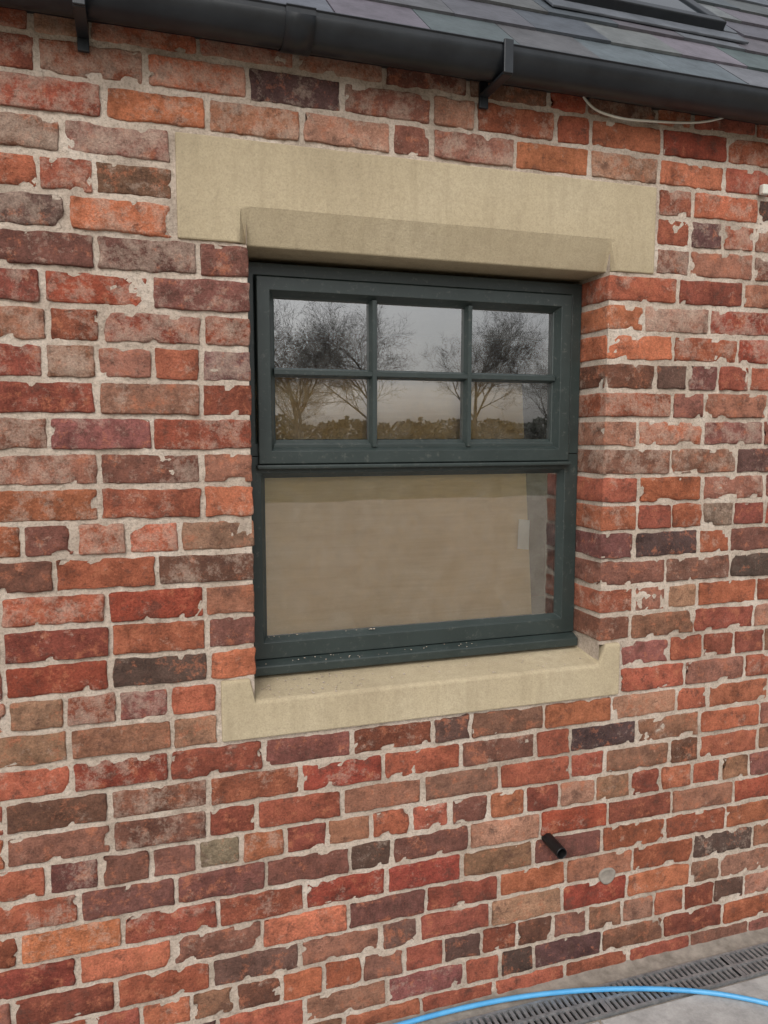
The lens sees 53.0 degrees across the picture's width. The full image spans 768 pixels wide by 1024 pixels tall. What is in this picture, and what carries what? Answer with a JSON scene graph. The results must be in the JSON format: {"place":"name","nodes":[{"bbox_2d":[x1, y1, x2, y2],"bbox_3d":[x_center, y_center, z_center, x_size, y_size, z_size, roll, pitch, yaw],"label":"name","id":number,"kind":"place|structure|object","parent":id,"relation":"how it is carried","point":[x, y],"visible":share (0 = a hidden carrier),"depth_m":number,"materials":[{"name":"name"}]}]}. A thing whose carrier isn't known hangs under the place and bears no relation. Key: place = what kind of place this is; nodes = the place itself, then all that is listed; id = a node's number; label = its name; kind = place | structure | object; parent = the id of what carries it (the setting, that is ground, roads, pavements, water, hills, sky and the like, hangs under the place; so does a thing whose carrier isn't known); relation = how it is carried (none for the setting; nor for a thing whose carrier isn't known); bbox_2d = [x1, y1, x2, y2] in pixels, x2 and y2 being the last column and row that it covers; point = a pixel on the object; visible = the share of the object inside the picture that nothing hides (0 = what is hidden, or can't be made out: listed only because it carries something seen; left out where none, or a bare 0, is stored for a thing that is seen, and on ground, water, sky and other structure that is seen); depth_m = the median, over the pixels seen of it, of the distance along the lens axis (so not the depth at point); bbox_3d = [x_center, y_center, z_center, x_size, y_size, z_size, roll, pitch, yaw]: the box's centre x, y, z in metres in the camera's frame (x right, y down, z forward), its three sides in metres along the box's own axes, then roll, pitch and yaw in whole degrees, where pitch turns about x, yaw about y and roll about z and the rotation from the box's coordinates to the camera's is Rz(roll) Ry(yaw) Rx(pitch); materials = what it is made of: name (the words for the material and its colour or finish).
{"place":"outdoors","nodes":[
{"label":"outdoors","id":0,"kind":"place"},
{"bbox_2d":[266,0,767,86],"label":"roof slates","id":1,"kind":"object","parent":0,"point":[540,24],"visible":0.69,"depth_m":2.28,"materials":[{"name":"grey stone"}]},
{"bbox_2d":[542,0,748,43],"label":"skylight","id":2,"kind":"object","parent":1,"relation":"in","point":[691,16],"visible":1,"depth_m":2.57,"materials":[{"name":"black plastic"}]},
{"bbox_2d":[585,974,767,1023],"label":"paving","id":3,"kind":"structure","parent":0,"point":[700,1009],"depth_m":2.31,"materials":[{"name":"grey concrete"}]},
{"bbox_2d":[393,986,767,1023],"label":"garden hose","id":4,"kind":"object","parent":3,"relation":"on","point":[436,1014],"visible":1,"depth_m":2.36,"materials":[{"name":"blue rubber"}]},
{"bbox_2d":[759,184,767,195],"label":"wall clip","id":5,"kind":"object","parent":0,"point":[763,189],"depth_m":2.38,"materials":[{"name":"white plastic"}]},
{"label":"ground","id":6,"kind":"structure","parent":0,"visible":0},
{"bbox_2d":[0,7,767,1023],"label":"wall bricks","id":7,"kind":"object","parent":6,"relation":"on","point":[26,207],"depth_m":2.09,"materials":[{"name":"red brick"}]},
{"bbox_2d":[0,13,767,1023],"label":"wall mortar","id":8,"kind":"object","parent":7,"relation":"attached to","point":[142,281],"depth_m":2.08,"materials":[{"name":"grey concrete"}]},
{"bbox_2d":[0,0,767,124],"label":"gutter","id":9,"kind":"object","parent":7,"relation":"attached to","point":[295,29],"visible":1,"depth_m":1.89,"materials":[{"name":"black plastic"}]},
{"bbox_2d":[0,6,767,125],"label":"fascia board","id":10,"kind":"object","parent":7,"relation":"attached to","point":[200,38],"visible":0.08,"depth_m":1.97,"materials":[{"name":"black plastic"}]},
{"bbox_2d":[247,262,581,659],"bbox_3d":[0.095,-0.134,2.317,1.073,1.125,0.073,-2,6,-18],"label":"window","id":11,"kind":"structure","parent":7,"relation":"in","point":[345,559],"depth_m":2.33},
{"bbox_2d":[255,275,571,463],"bbox_3d":[0.110,-0.401,2.266,0.971,0.508,0.053,-2,6,-18],"label":"opening sash","id":12,"kind":"object","parent":11,"relation":"attached to","point":[557,308],"visible":0.94,"depth_m":2.23,"materials":[{"name":"green paint"}]},
{"bbox_2d":[256,461,571,468],"bbox_3d":[0.117,-0.139,2.271,0.983,0.011,0.027,-2,6,-18],"label":"drip bar","id":13,"kind":"object","parent":11,"relation":"attached to","point":[319,466],"visible":1,"depth_m":2.24,"materials":[{"name":"green paint"}]},
{"bbox_2d":[274,300,554,446],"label":"glazing bars","id":14,"kind":"object","parent":11,"relation":"attached to","point":[465,376],"visible":0.88,"depth_m":2.25,"materials":[{"name":"green paint"}]},
{"bbox_2d":[517,519,529,549],"bbox_3d":[0.446,0.072,2.461,0.042,0.100,0.001,-2,6,-18],"label":"paper tag","id":15,"kind":"object","parent":11,"relation":"attached to","point":[523,534],"visible":1,"depth_m":2.46,"materials":[{"name":"white paper"}]},
{"bbox_2d":[175,132,656,283],"bbox_3d":[0.100,-0.832,2.240,1.380,0.250,0.343,-2,6,-18],"label":"window lintel","id":16,"kind":"structure","parent":7,"relation":"attached to","point":[293,205],"depth_m":2.07,"materials":[{"name":"beige stone"}]},
{"bbox_2d":[221,642,619,741],"bbox_3d":[0.101,0.491,2.373,1.220,0.165,0.346,-2,6,-18],"label":"window sill","id":17,"kind":"structure","parent":7,"relation":"attached to","point":[454,685],"depth_m":2.22,"materials":[{"name":"beige stone"}]},
{"bbox_2d":[254,631,577,676],"bbox_3d":[0.110,0.424,2.360,1.053,0.038,0.093,-2,6,-18],"label":"frame cill","id":18,"kind":"object","parent":17,"relation":"on","point":[282,665],"visible":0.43,"depth_m":2.31,"materials":[{"name":"green paint"}]},
{"bbox_2d":[262,628,580,696],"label":"mortar crumbs","id":19,"kind":"object","parent":17,"relation":"on","point":[372,673],"visible":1,"depth_m":2.20,"materials":[{"name":"grey concrete"}]},
{"bbox_2d":[246,229,609,659],"bbox_3d":[0.107,-0.130,2.317,1.061,1.260,0.336,-2,6,-18],"label":"reveal mortar","id":20,"kind":"object","parent":7,"relation":"attached to","point":[588,645],"visible":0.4,"depth_m":2.43,"materials":[{"name":"grey concrete"}]},
{"bbox_2d":[541,833,566,858],"bbox_3d":[0.515,1.014,2.356,0.035,0.042,0.115,-2,6,-18],"label":"overflow pipe","id":21,"kind":"object","parent":7,"relation":"attached to","point":[555,846],"visible":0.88,"depth_m":2.33,"materials":[{"name":"black plastic"}]},
{"bbox_2d":[598,868,615,884],"bbox_3d":[0.713,1.165,2.465,0.061,0.054,0.012,-2,6,-18],"label":"pipe cap","id":22,"kind":"object","parent":7,"relation":"attached to","point":[606,876],"visible":1,"depth_m":2.46,"materials":[{"name":"plastic"}]},
{"bbox_2d":[582,97,723,123],"bbox_3d":[0.793,-1.155,2.242,0.484,0.056,0.020,-2,6,-18],"label":"cable","id":23,"kind":"object","parent":7,"relation":"attached to","point":[642,120],"visible":0.98,"depth_m":2.23,"materials":[{"name":"plastic"}]},
{"bbox_2d":[274,331,547,596],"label":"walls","id":24,"kind":"structure","parent":6,"relation":"on","point":[315,350],"depth_m":7.58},
{"bbox_2d":[274,299,548,613],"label":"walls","id":25,"kind":"structure","parent":6,"relation":"on","point":[314,316],"depth_m":6.44,"materials":[{"name":"paint"}]},
{"bbox_2d":[378,927,767,1023],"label":"concrete strip","id":26,"kind":"object","parent":6,"relation":"on","point":[646,964],"visible":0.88,"depth_m":2.48,"materials":[{"name":"grey concrete"}]},
{"bbox_2d":[447,942,767,1023],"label":"drainage channel","id":27,"kind":"object","parent":6,"relation":"on","point":[727,968],"visible":0.94,"depth_m":2.38,"materials":[{"name":"metal"}]}
]}

